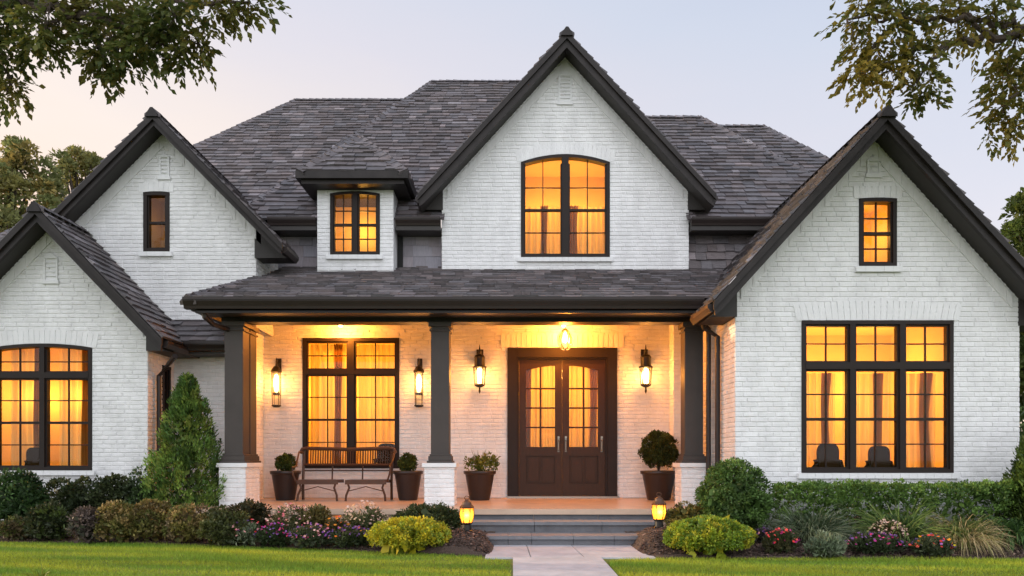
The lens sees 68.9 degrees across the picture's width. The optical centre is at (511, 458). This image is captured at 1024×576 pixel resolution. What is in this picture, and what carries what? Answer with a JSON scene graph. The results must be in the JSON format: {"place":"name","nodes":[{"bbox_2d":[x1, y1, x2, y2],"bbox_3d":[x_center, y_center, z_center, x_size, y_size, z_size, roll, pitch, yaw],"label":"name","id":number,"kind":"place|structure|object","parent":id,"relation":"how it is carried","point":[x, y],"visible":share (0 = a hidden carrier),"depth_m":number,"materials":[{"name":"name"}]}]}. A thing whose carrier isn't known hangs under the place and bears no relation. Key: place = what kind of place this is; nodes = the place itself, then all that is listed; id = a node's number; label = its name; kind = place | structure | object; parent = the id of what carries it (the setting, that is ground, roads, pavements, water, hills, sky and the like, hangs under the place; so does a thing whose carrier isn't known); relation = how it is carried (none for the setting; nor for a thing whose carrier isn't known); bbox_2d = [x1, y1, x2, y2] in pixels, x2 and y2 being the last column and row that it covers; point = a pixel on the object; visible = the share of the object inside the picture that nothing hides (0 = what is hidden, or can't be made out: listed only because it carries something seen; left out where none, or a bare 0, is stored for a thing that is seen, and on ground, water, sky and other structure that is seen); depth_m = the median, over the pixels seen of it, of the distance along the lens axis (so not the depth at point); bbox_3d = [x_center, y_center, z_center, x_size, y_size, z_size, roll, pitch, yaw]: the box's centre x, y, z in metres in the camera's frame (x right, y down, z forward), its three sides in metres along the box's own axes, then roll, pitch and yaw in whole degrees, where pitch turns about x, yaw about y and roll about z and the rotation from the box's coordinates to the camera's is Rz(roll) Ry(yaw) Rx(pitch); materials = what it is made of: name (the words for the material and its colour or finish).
{"place":"outdoors","nodes":[
{"label":"outdoors","id":0,"kind":"place"},
{"bbox_2d":[0,497,1023,575],"bbox_3d":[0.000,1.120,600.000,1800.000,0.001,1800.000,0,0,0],"label":"lawn","id":1,"kind":"structure","parent":0,"point":[511,564],"depth_m":7.83,"materials":[{"name":"green plant"}]},
{"bbox_2d":[0,135,68,232],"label":"tree","id":2,"kind":"object","parent":1,"relation":"on","point":[13,181],"visible":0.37,"depth_m":23.64,"materials":[{"name":"green plant"}]},
{"bbox_2d":[17,565,54,575],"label":"grass tuft","id":3,"kind":"object","parent":1,"relation":"on","point":[46,573],"visible":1,"depth_m":6.89,"materials":[{"name":"green plant"}]},
{"bbox_2d":[42,144,103,208],"bbox_3d":[-16.265,-5.172,28.094,4.926,13.200,5.153,0,0,0],"label":"tree","id":4,"kind":"object","parent":1,"relation":"on","point":[73,160],"visible":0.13,"depth_m":27.67,"materials":[{"name":"green plant"}]},
{"bbox_2d":[0,0,291,126],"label":"shade tree","id":5,"kind":"object","parent":1,"relation":"on","point":[137,35],"visible":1,"depth_m":7.40,"materials":[{"name":"green plant"}]},
{"bbox_2d":[0,528,494,556],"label":"mulch bed","id":6,"kind":"object","parent":1,"relation":"on","point":[454,550],"visible":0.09,"depth_m":8.95,"materials":[{"name":"brown soil"}]},
{"bbox_2d":[0,514,32,540],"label":"shrub","id":7,"kind":"object","parent":6,"relation":"on","point":[13,528],"visible":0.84,"depth_m":9.96,"materials":[{"name":"green plant"}]},
{"bbox_2d":[0,467,50,522],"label":"shrub","id":8,"kind":"object","parent":6,"relation":"on","point":[21,494],"visible":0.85,"depth_m":10.46,"materials":[{"name":"green plant"}]},
{"bbox_2d":[23,499,73,541],"bbox_3d":[-6.146,0.822,9.990,0.716,0.591,0.548,0,0,0],"label":"shrub","id":9,"kind":"object","parent":6,"relation":"on","point":[49,521],"visible":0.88,"depth_m":9.87,"materials":[{"name":"green plant"}]},
{"bbox_2d":[43,476,98,512],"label":"shrub","id":10,"kind":"object","parent":6,"relation":"on","point":[51,484],"visible":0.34,"depth_m":11.02,"materials":[{"name":"green plant"}]},
{"bbox_2d":[65,504,101,543],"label":"shrub","id":11,"kind":"object","parent":6,"relation":"on","point":[81,525],"visible":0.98,"depth_m":9.60,"materials":[{"name":"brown plant"}]},
{"bbox_2d":[60,475,118,514],"bbox_3d":[-6.228,0.598,11.060,0.908,0.737,0.747,0,0,-16],"label":"shrub","id":12,"kind":"object","parent":6,"relation":"on","point":[83,498],"visible":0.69,"depth_m":10.89,"materials":[{"name":"green plant"}]},
{"bbox_2d":[85,472,134,513],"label":"shrub","id":13,"kind":"object","parent":6,"relation":"on","point":[114,493],"visible":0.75,"depth_m":10.98,"materials":[{"name":"green plant"}]},
{"bbox_2d":[93,499,139,543],"bbox_3d":[-5.159,0.822,9.757,0.701,0.605,0.505,0,0,0],"label":"shrub","id":14,"kind":"object","parent":6,"relation":"on","point":[114,519],"visible":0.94,"depth_m":9.63,"materials":[{"name":"green plant"}]},
{"bbox_2d":[121,466,159,507],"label":"shrub","id":15,"kind":"object","parent":6,"relation":"on","point":[132,498],"visible":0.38,"depth_m":11.01,"materials":[{"name":"green plant"}]},
{"bbox_2d":[130,498,171,541],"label":"shrub","id":16,"kind":"object","parent":6,"relation":"on","point":[153,513],"visible":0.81,"depth_m":9.69,"materials":[{"name":"green plant"}]},
{"bbox_2d":[135,372,226,508],"bbox_3d":[-4.866,-0.118,11.137,1.360,2.378,1.389,0,0,0],"label":"conical evergreen","id":17,"kind":"object","parent":6,"relation":"on","point":[186,402],"visible":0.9,"depth_m":10.97,"materials":[{"name":"green plant"}]},
{"bbox_2d":[161,502,208,543],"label":"shrub","id":18,"kind":"object","parent":6,"relation":"on","point":[183,520],"visible":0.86,"depth_m":9.54,"materials":[{"name":"green plant"}]},
{"bbox_2d":[196,504,250,545],"bbox_3d":[-3.607,0.830,9.389,0.706,0.531,0.557,0,0,0],"label":"shrub","id":19,"kind":"object","parent":6,"relation":"on","point":[221,522],"visible":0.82,"depth_m":9.28,"materials":[{"name":"green plant"}]},
{"bbox_2d":[218,519,262,546],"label":"flower clump","id":20,"kind":"object","parent":6,"relation":"on","point":[252,528],"visible":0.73,"depth_m":9.29,"materials":[{"name":"green plant"}]},
{"bbox_2d":[227,498,272,528],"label":"shrub","id":21,"kind":"object","parent":6,"relation":"on","point":[255,511],"visible":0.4,"depth_m":9.91,"materials":[{"name":"green plant"}]},
{"bbox_2d":[253,522,292,548],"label":"flower clump","id":22,"kind":"object","parent":6,"relation":"on","point":[276,534],"visible":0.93,"depth_m":9.24,"materials":[{"name":"green plant"}]},
{"bbox_2d":[265,502,312,530],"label":"flower clump","id":23,"kind":"object","parent":6,"relation":"on","point":[293,522],"visible":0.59,"depth_m":9.67,"materials":[{"name":"pink plant"}]},
{"bbox_2d":[283,522,329,549],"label":"flower clump","id":24,"kind":"object","parent":6,"relation":"on","point":[311,536],"visible":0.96,"depth_m":9.10,"materials":[{"name":"pink plant"}]},
{"bbox_2d":[299,503,331,531],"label":"shrub","id":25,"kind":"object","parent":6,"relation":"on","point":[319,514],"visible":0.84,"depth_m":9.72,"materials":[{"name":"green plant"}]},
{"bbox_2d":[322,515,348,543],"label":"flower clump","id":26,"kind":"object","parent":6,"relation":"on","point":[334,523],"visible":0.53,"depth_m":9.31,"materials":[{"name":"orange plant"}]},
{"bbox_2d":[324,524,369,548],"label":"flower clump","id":27,"kind":"object","parent":6,"relation":"on","point":[353,537],"visible":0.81,"depth_m":9.07,"materials":[{"name":"multicoloured plant"}]},
{"bbox_2d":[342,500,387,530],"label":"flower clump","id":28,"kind":"object","parent":6,"relation":"on","point":[365,520],"visible":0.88,"depth_m":9.52,"materials":[{"name":"white plant"}]},
{"bbox_2d":[363,515,451,553],"bbox_3d":[-1.228,0.936,8.858,1.063,0.535,0.831,0,0,0],"label":"shrub","id":29,"kind":"object","parent":6,"relation":"on","point":[409,534],"visible":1,"depth_m":8.66,"materials":[{"name":"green plant"}]},
{"bbox_2d":[391,500,462,529],"bbox_3d":[-1.099,0.787,9.545,0.957,0.529,0.737,0,0,0],"label":"shrub","id":30,"kind":"object","parent":6,"relation":"on","point":[440,512],"visible":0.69,"depth_m":9.42,"materials":[{"name":"green plant"}]},
{"bbox_2d":[459,496,473,531],"bbox_3d":[-0.550,0.677,9.100,0.186,0.451,0.175,0,0,0],"label":"path lantern","id":31,"kind":"object","parent":6,"relation":"on","point":[466,513],"visible":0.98,"depth_m":9.05,"materials":[{"name":"yellow glass"}]},
{"bbox_2d":[0,26,1023,545],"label":"brick house","id":32,"kind":"structure","parent":1,"relation":"on","point":[150,258],"depth_m":12.28,"materials":[{"name":"white brick"}]},
{"bbox_2d":[11,348,38,464],"bbox_3d":[-7.610,-0.805,11.743,0.620,1.850,0.126,0,0,0],"label":"curtain","id":33,"kind":"object","parent":32,"relation":"hanging from","point":[30,411],"visible":0.58,"depth_m":11.76,"materials":[{"name":"beige fabric"}]},
{"bbox_2d":[24,448,38,464],"bbox_3d":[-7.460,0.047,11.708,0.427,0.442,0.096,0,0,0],"label":"armchair","id":34,"kind":"object","parent":32,"relation":"in","point":[32,456],"visible":0.38,"depth_m":11.66,"materials":[{"name":"fabric"}]},
{"bbox_2d":[0,330,98,474],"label":"window","id":35,"kind":"structure","parent":32,"relation":"in","point":[48,375],"depth_m":11.52,"materials":[{"name":"paint"}]},
{"bbox_2d":[59,349,87,464],"bbox_3d":[-6.845,-0.805,11.753,0.610,1.850,0.126,0,0,0],"label":"curtain","id":36,"kind":"object","parent":32,"relation":"hanging from","point":[78,412],"visible":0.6,"depth_m":11.76,"materials":[{"name":"beige fabric"}]},
{"bbox_2d":[138,182,173,256],"bbox_3d":[-5.905,-3.960,12.793,0.630,1.261,0.893,0,0,0],"label":"window","id":37,"kind":"structure","parent":32,"relation":"in","point":[156,195],"depth_m":12.40,"materials":[{"name":"paint"}]},
{"bbox_2d":[162,365,170,446],"bbox_3d":[-5.668,-0.790,12.120,0.147,1.420,0.280,0,0,0],"label":"window","id":38,"kind":"structure","parent":32,"relation":"in","point":[166,376],"depth_m":12.18,"materials":[{"name":"paint"}]},
{"bbox_2d":[270,358,281,407],"bbox_3d":[-4.150,-1.340,13.176,0.200,0.880,0.247,0,0,0],"label":"wall lantern","id":39,"kind":"object","parent":32,"relation":"attached to","point":[277,368],"depth_m":13.12,"materials":[{"name":"black metal"}]},
{"bbox_2d":[270,470,300,500],"bbox_3d":[-3.860,0.455,12.720,0.514,0.500,0.514,0,0,0],"label":"planter","id":40,"kind":"object","parent":32,"relation":"on","point":[285,484],"visible":0.93,"depth_m":12.55,"materials":[{"name":"ceramic"}]},
{"bbox_2d":[274,452,295,470],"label":"potted shrub","id":41,"kind":"object","parent":40,"relation":"in","point":[285,462],"visible":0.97,"depth_m":12.62,"materials":[{"name":"green plant"}]},
{"bbox_2d":[311,344,346,462],"bbox_3d":[-3.305,-0.980,13.573,0.710,2.200,0.126,0,0,0],"label":"curtain","id":42,"kind":"object","parent":32,"relation":"hanging from","point":[337,408],"visible":0.71,"depth_m":13.59,"materials":[{"name":"beige fabric"}]},
{"bbox_2d":[292,446,396,500],"bbox_3d":[-2.830,0.248,12.643,1.699,0.920,0.578,0,0,0],"label":"bench","id":43,"kind":"object","parent":32,"relation":"on","point":[304,481],"visible":1,"depth_m":12.84,"materials":[{"name":"brown wood"}]},
{"bbox_2d":[302,338,398,467],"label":"window","id":44,"kind":"structure","parent":32,"relation":"in","point":[352,371],"depth_m":13.29,"materials":[{"name":"paint"}]},
{"bbox_2d":[326,191,382,259],"bbox_3d":[-2.755,-4.130,13.518,1.070,1.320,0.944,0,0,0],"label":"window","id":45,"kind":"structure","parent":32,"relation":"in","point":[355,229],"depth_m":13.12,"materials":[{"name":"glass"}]},
{"bbox_2d":[359,344,394,462],"bbox_3d":[-2.430,-0.980,13.620,0.740,2.200,0.072,0,0,0],"label":"curtain","id":46,"kind":"object","parent":32,"relation":"hanging from","point":[385,408],"visible":0.62,"depth_m":13.62,"materials":[{"name":"fabric"}]},
{"bbox_2d":[373,443,394,462],"bbox_3d":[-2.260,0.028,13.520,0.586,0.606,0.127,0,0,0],"label":"armchair","id":47,"kind":"object","parent":32,"relation":"in","point":[386,444],"visible":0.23,"depth_m":13.47,"materials":[{"name":"fabric"}]},
{"bbox_2d":[393,470,422,500],"bbox_3d":[-1.770,0.455,12.720,0.514,0.500,0.514,0,0,0],"label":"planter","id":48,"kind":"object","parent":32,"relation":"on","point":[407,484],"visible":0.97,"depth_m":12.55,"materials":[{"name":"ceramic"}]},
{"bbox_2d":[397,452,417,470],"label":"potted shrub","id":49,"kind":"object","parent":48,"relation":"in","point":[406,461],"visible":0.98,"depth_m":12.64,"materials":[{"name":"green plant"}]},
{"bbox_2d":[413,359,423,407],"bbox_3d":[-1.640,-1.340,13.176,0.200,0.880,0.247,0,0,0],"label":"wall lantern","id":50,"kind":"object","parent":32,"relation":"attached to","point":[418,369],"depth_m":13.13,"materials":[{"name":"black metal"}]},
{"bbox_2d":[463,470,495,500],"bbox_3d":[-0.550,0.455,12.720,0.556,0.500,0.556,0,0,0],"label":"planter","id":51,"kind":"object","parent":32,"relation":"on","point":[479,485],"visible":0.94,"depth_m":12.54,"materials":[{"name":"ceramic"}]},
{"bbox_2d":[463,450,500,470],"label":"potted plant","id":52,"kind":"object","parent":51,"relation":"on","point":[478,461],"visible":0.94,"depth_m":12.64,"materials":[{"name":"green plant"}]},
{"bbox_2d":[473,345,486,393],"bbox_3d":[-0.570,-1.575,13.168,0.256,0.861,0.266,0,0,0],"label":"wall lantern","id":53,"kind":"object","parent":32,"relation":"attached to","point":[479,360],"depth_m":13.10,"materials":[{"name":"black metal"}]},
{"bbox_2d":[526,366,554,446],"bbox_3d":[0.530,-0.905,13.513,0.620,1.650,0.126,0,0,0],"label":"curtain","id":54,"kind":"object","parent":32,"relation":"hanging from","point":[547,400],"visible":0.78,"depth_m":13.54,"materials":[{"name":"fabric"}]},
{"bbox_2d":[519,360,561,495],"bbox_3d":[0.510,-0.549,13.324,0.766,2.428,0.122,0,0,0],"label":"door","id":55,"kind":"structure","parent":32,"relation":"in","point":[540,468],"depth_m":13.33,"materials":[{"name":"brown wood"}]},
{"bbox_2d":[525,205,559,253],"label":"curtain","id":56,"kind":"object","parent":32,"relation":"hanging from","point":[533,223],"visible":0.7,"depth_m":13.63,"materials":[{"name":"fabric"}]},
{"bbox_2d":[557,325,572,350],"bbox_3d":[0.880,-2.082,12.350,0.264,0.596,0.230,0,0,0],"label":"pendant lantern","id":57,"kind":"object","parent":32,"relation":"hanging from","point":[565,330],"visible":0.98,"depth_m":12.32,"materials":[{"name":"metal"}]},
{"bbox_2d":[515,142,615,261],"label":"window","id":58,"kind":"structure","parent":32,"relation":"in","point":[566,178],"depth_m":13.32,"materials":[{"name":"paint"}]},
{"bbox_2d":[569,366,597,446],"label":"curtain","id":59,"kind":"object","parent":32,"relation":"hanging from","point":[576,400],"visible":0.73,"depth_m":13.53,"materials":[{"name":"fabric"}]},
{"bbox_2d":[562,360,604,495],"bbox_3d":[1.280,-0.549,13.324,0.766,2.428,0.122,0,0,0],"label":"door","id":60,"kind":"structure","parent":32,"relation":"in","point":[583,468],"depth_m":13.33,"materials":[{"name":"brown wood"}]},
{"bbox_2d":[570,205,604,253],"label":"curtain","id":61,"kind":"object","parent":32,"relation":"hanging from","point":[578,223],"visible":0.56,"depth_m":13.63,"materials":[{"name":"fabric"}]},
{"bbox_2d":[639,345,652,392],"bbox_3d":[2.355,-1.575,13.168,0.256,0.861,0.266,0,0,0],"label":"wall lantern","id":62,"kind":"object","parent":32,"relation":"attached to","point":[645,373],"depth_m":13.10,"materials":[{"name":"black metal"}]},
{"bbox_2d":[640,470,674,500],"bbox_3d":[2.500,0.455,12.720,0.630,0.500,0.630,0,0,0],"label":"planter","id":63,"kind":"object","parent":32,"relation":"on","point":[657,481],"visible":0.86,"depth_m":12.51,"materials":[{"name":"ceramic"}]},
{"bbox_2d":[637,429,678,470],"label":"ball topiary","id":64,"kind":"object","parent":63,"relation":"in","point":[658,449],"visible":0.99,"depth_m":12.55,"materials":[{"name":"green plant"}]},
{"bbox_2d":[807,373,834,466],"bbox_3d":[4.210,-0.520,10.313,0.540,1.320,0.126,0,0,0],"label":"curtain","id":65,"kind":"object","parent":32,"relation":"hanging from","point":[815,409],"visible":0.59,"depth_m":10.33,"materials":[{"name":"fabric"}]},
{"bbox_2d":[812,445,843,466],"bbox_3d":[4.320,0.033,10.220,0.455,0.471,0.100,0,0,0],"label":"armchair","id":66,"kind":"object","parent":32,"relation":"in","point":[833,460],"visible":0.59,"depth_m":10.17,"materials":[{"name":"fabric"}]},
{"bbox_2d":[843,373,888,466],"bbox_3d":[4.900,-0.520,10.333,0.640,1.320,0.126,0,0,0],"label":"curtain","id":67,"kind":"object","parent":32,"relation":"hanging from","point":[864,409],"visible":0.66,"depth_m":10.35,"materials":[{"name":"fabric"}]},
{"bbox_2d":[793,301,962,478],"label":"window","id":68,"kind":"structure","parent":32,"relation":"in","point":[898,341],"depth_m":10.02,"materials":[{"name":"paint"}]},
{"bbox_2d":[853,185,902,272],"bbox_3d":[4.900,-3.064,10.443,0.700,1.188,0.993,0,0,0],"label":"window","id":69,"kind":"structure","parent":32,"relation":"in","point":[877,203],"depth_m":10.02,"materials":[{"name":"glass"}]},
{"bbox_2d":[864,446,893,466],"bbox_3d":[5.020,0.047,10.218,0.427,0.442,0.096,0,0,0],"label":"armchair","id":70,"kind":"object","parent":32,"relation":"in","point":[882,456],"visible":0.62,"depth_m":10.17,"materials":[{"name":"fabric"}]},
{"bbox_2d":[906,373,935,466],"bbox_3d":[5.590,-0.520,10.313,0.580,1.320,0.126,0,0,0],"label":"curtain","id":71,"kind":"object","parent":32,"relation":"hanging from","point":[914,429],"visible":0.65,"depth_m":10.32,"materials":[{"name":"fabric"}]},
{"bbox_2d":[0,525,1023,558],"bbox_3d":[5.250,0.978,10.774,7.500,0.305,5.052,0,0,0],"label":"mulch bed","id":72,"kind":"object","parent":1,"relation":"on","point":[655,554],"visible":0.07,"depth_m":8.54,"materials":[{"name":"brown wood"}]},
{"bbox_2d":[651,492,665,528],"bbox_3d":[1.790,0.636,9.100,0.186,0.450,0.175,0,0,0],"label":"path lantern","id":73,"kind":"object","parent":72,"relation":"on","point":[658,508],"visible":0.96,"depth_m":9.05,"materials":[{"name":"yellow glass"}]},
{"bbox_2d":[663,501,703,525],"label":"shrub","id":74,"kind":"object","parent":72,"relation":"on","point":[680,512],"visible":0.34,"depth_m":9.53,"materials":[{"name":"green plant"}]},
{"bbox_2d":[662,514,758,559],"bbox_3d":[2.258,0.906,8.525,1.091,0.552,0.871,0,0,0],"label":"shrub","id":75,"kind":"object","parent":72,"relation":"on","point":[710,535],"visible":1,"depth_m":8.29,"materials":[{"name":"green plant"}]},
{"bbox_2d":[693,457,774,529],"bbox_3d":[2.770,0.490,9.363,0.988,1.041,0.919,0,0,0],"label":"boxwood ball","id":76,"kind":"object","parent":72,"relation":"on","point":[740,496],"visible":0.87,"depth_m":9.13,"materials":[{"name":"green plant"}]},
{"bbox_2d":[753,527,771,542],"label":"flower clump","id":77,"kind":"object","parent":72,"relation":"on","point":[761,532],"visible":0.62,"depth_m":8.96,"materials":[{"name":"purple plant"}]},
{"bbox_2d":[759,527,799,553],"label":"flower clump","id":78,"kind":"object","parent":72,"relation":"on","point":[780,540],"visible":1,"depth_m":8.49,"materials":[{"name":"green plant"}]},
{"bbox_2d":[760,497,866,543],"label":"ornamental grass","id":79,"kind":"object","parent":72,"relation":"on","point":[805,527],"depth_m":8.98,"materials":[{"name":"green plant"}]},
{"bbox_2d":[802,529,847,557],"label":"shrub","id":80,"kind":"object","parent":72,"relation":"on","point":[825,543],"visible":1,"depth_m":8.29,"materials":[{"name":"green plant"}]},
{"bbox_2d":[848,515,865,533],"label":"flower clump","id":81,"kind":"object","parent":72,"relation":"on","point":[858,518],"visible":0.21,"depth_m":9.57,"materials":[{"name":"green plant"}]},
{"bbox_2d":[844,529,908,555],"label":"flower clump","id":82,"kind":"object","parent":72,"relation":"on","point":[873,543],"visible":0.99,"depth_m":8.46,"materials":[{"name":"pink plant"}]},
{"bbox_2d":[867,518,908,542],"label":"flower clump","id":83,"kind":"object","parent":72,"relation":"on","point":[877,526],"visible":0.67,"depth_m":8.74,"materials":[{"name":"plant"}]},
{"bbox_2d":[763,477,1020,528],"bbox_3d":[4.824,0.631,9.526,3.349,0.799,0.777,0,0,0],"label":"hedge","id":84,"kind":"object","parent":72,"relation":"on","point":[833,493],"visible":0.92,"depth_m":9.37,"materials":[{"name":"green plant"}]},
{"bbox_2d":[841,494,975,544],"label":"ornamental grass","id":85,"kind":"object","parent":72,"relation":"on","point":[914,529],"depth_m":8.87,"materials":[{"name":"green plant"}]},
{"bbox_2d":[813,0,1023,166],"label":"shade tree","id":86,"kind":"object","parent":72,"relation":"on","point":[1002,68],"visible":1,"depth_m":8.04,"materials":[{"name":"green plant"}]},
{"bbox_2d":[908,533,956,557],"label":"flower clump","id":87,"kind":"object","parent":72,"relation":"on","point":[936,544],"visible":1,"depth_m":8.31,"materials":[{"name":"green plant"}]},
{"bbox_2d":[919,513,1022,557],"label":"ornamental grass","id":88,"kind":"object","parent":72,"relation":"on","point":[980,533],"depth_m":8.61,"materials":[{"name":"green plant"}]},
{"bbox_2d":[980,515,1023,550],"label":"leafy plant","id":89,"kind":"object","parent":72,"relation":"on","point":[1014,526],"visible":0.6,"depth_m":8.81,"materials":[{"name":"green plant"}]},
{"bbox_2d":[988,434,1023,520],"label":"conical evergreen","id":90,"kind":"object","parent":72,"relation":"on","point":[1017,471],"visible":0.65,"depth_m":9.34,"materials":[{"name":"green plant"}]},
{"bbox_2d":[998,187,1023,394],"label":"tree","id":91,"kind":"object","parent":1,"relation":"on","point":[1014,233],"visible":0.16,"depth_m":23.69,"materials":[{"name":"green plant"}]},
{"bbox_2d":[1019,333,1023,425],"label":"tree","id":92,"kind":"object","parent":1,"relation":"on","point":[1021,366],"visible":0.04,"depth_m":20.24,"materials":[{"name":"green plant"}]},
{"bbox_2d":[1019,406,1023,442],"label":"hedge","id":93,"kind":"object","parent":1,"relation":"on","point":[1021,431],"depth_m":15.47,"materials":[{"name":"green plant"}]},
{"bbox_2d":[0,0,1023,426],"label":"sky","id":94,"kind":"structure","parent":0,"point":[723,62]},
{"bbox_2d":[485,545,655,575],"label":"path","id":95,"kind":"structure","parent":0,"point":[563,560],"depth_m":8.32,"materials":[{"name":"concrete"}]}
]}

